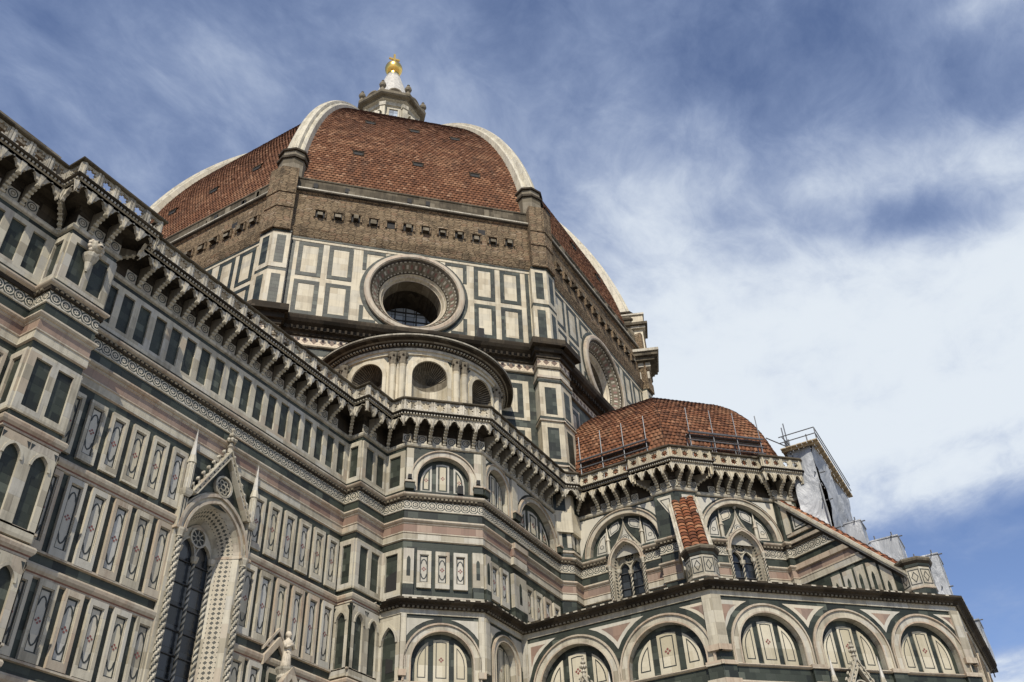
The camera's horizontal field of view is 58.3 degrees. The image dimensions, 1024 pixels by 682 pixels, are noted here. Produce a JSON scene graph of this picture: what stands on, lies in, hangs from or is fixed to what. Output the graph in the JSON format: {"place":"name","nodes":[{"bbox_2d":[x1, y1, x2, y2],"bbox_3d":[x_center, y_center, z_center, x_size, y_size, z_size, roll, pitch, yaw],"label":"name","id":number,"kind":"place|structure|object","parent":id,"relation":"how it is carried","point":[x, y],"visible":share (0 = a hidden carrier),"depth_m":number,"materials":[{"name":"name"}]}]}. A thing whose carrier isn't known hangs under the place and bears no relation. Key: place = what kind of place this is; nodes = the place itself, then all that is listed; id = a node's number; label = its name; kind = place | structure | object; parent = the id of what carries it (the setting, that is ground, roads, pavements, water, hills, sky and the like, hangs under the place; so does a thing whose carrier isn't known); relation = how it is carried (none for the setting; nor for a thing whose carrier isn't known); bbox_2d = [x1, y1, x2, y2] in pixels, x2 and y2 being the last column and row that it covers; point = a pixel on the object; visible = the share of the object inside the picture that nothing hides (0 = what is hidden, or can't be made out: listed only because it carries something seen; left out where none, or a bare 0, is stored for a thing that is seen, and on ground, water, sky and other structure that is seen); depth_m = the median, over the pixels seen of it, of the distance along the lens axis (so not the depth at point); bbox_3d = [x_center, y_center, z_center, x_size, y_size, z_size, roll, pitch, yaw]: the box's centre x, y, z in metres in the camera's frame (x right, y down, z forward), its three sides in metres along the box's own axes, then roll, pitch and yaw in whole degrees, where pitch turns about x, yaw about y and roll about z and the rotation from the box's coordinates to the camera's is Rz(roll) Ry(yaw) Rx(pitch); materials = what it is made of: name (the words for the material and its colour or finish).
{"place":"outdoors","nodes":[
{"label":"outdoors","id":0,"kind":"place"},
{"bbox_2d":[0,54,996,681],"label":"cathedral","id":1,"kind":"structure","parent":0,"point":[242,396],"depth_m":48.46,"materials":[{"name":"stone"}]},
{"bbox_2d":[141,428,258,681],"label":"gothic window","id":2,"kind":"structure","parent":1,"relation":"in","point":[209,531],"depth_m":39.48,"materials":[{"name":"white stone"}]},
{"bbox_2d":[280,631,294,665],"bbox_3d":[-9.942,13.711,40.794,0.561,1.678,0.560,7,-39,-13],"label":"statue","id":3,"kind":"object","parent":1,"relation":"on","point":[288,647],"visible":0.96,"depth_m":40.65,"materials":[{"name":"stone"}]},
{"bbox_2d":[457,485,463,496],"bbox_3d":[-2.904,8.447,51.435,0.360,0.620,0.290,7,-39,-13],"label":"floodlight","id":4,"kind":"object","parent":1,"relation":"on","point":[459,490],"visible":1,"depth_m":51.32,"materials":[{"name":"grey metal"}]},
{"bbox_2d":[477,328,484,336],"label":"floodlight","id":5,"kind":"object","parent":1,"relation":"on","point":[480,332],"visible":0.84,"depth_m":67.87,"materials":[{"name":"grey metal"}]},
{"bbox_2d":[578,656,610,681],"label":"gothic window","id":6,"kind":"structure","parent":1,"relation":"in","point":[582,678],"depth_m":46.78,"materials":[{"name":"white stone"}]},
{"bbox_2d":[577,416,649,476],"bbox_3d":[6.918,7.770,62.051,5.200,4.440,0.725,-21,-42,22],"label":"guard scaffold","id":7,"kind":"object","parent":1,"relation":"on","point":[613,453],"visible":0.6,"depth_m":62.05,"materials":[{"name":"metal"}]},
{"bbox_2d":[605,516,649,600],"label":"gothic window","id":8,"kind":"structure","parent":1,"relation":"in","point":[626,565],"depth_m":57.76,"materials":[{"name":"white stone"}]},
{"bbox_2d":[684,408,765,464],"bbox_3d":[14.162,6.679,61.102,5.450,4.440,0.724,7,-39,-13],"label":"guard scaffold","id":9,"kind":"object","parent":1,"relation":"on","point":[721,440],"visible":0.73,"depth_m":61.01,"materials":[{"name":"metal"}]},
{"bbox_2d":[718,506,770,580],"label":"gothic window","id":10,"kind":"structure","parent":1,"relation":"in","point":[745,550],"depth_m":57.36,"materials":[{"name":"white stone"}]},
{"bbox_2d":[766,424,791,454],"bbox_3d":[18.719,7.230,62.465,1.081,4.908,3.577,-32,-46,32],"label":"tube bundle","id":11,"kind":"object","parent":1,"relation":"on","point":[786,444],"visible":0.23,"depth_m":62.58,"materials":[{"name":"metal"}]},
{"bbox_2d":[778,427,852,533],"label":"scaffold tower","id":12,"kind":"structure","parent":1,"relation":"on","point":[820,478],"depth_m":60.80,"materials":[{"name":"fabric"}]},
{"bbox_2d":[842,517,870,546],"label":"scaffold tower","id":13,"kind":"structure","parent":1,"relation":"on","point":[855,529],"depth_m":57.04,"materials":[{"name":"fabric"}]},
{"bbox_2d":[828,640,886,681],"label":"gothic window","id":14,"kind":"structure","parent":1,"relation":"in","point":[858,673],"depth_m":44.80,"materials":[{"name":"white stone"}]},
{"bbox_2d":[868,532,906,560],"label":"scaffold tower","id":15,"kind":"structure","parent":1,"relation":"on","point":[892,546],"depth_m":55.02,"materials":[{"name":"fabric"}]},
{"bbox_2d":[913,550,952,594],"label":"scaffold tower","id":16,"kind":"structure","parent":1,"relation":"on","point":[942,583],"depth_m":54.59,"materials":[{"name":"fabric"}]},
{"bbox_2d":[972,616,998,676],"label":"scaffold tower","id":17,"kind":"structure","parent":1,"relation":"on","point":[981,629],"depth_m":59.96,"materials":[{"name":"fabric"}]},
{"bbox_2d":[0,0,1023,681],"label":"sky","id":18,"kind":"structure","parent":0,"point":[811,211],"materials":[{"name":"blue"}]}
]}

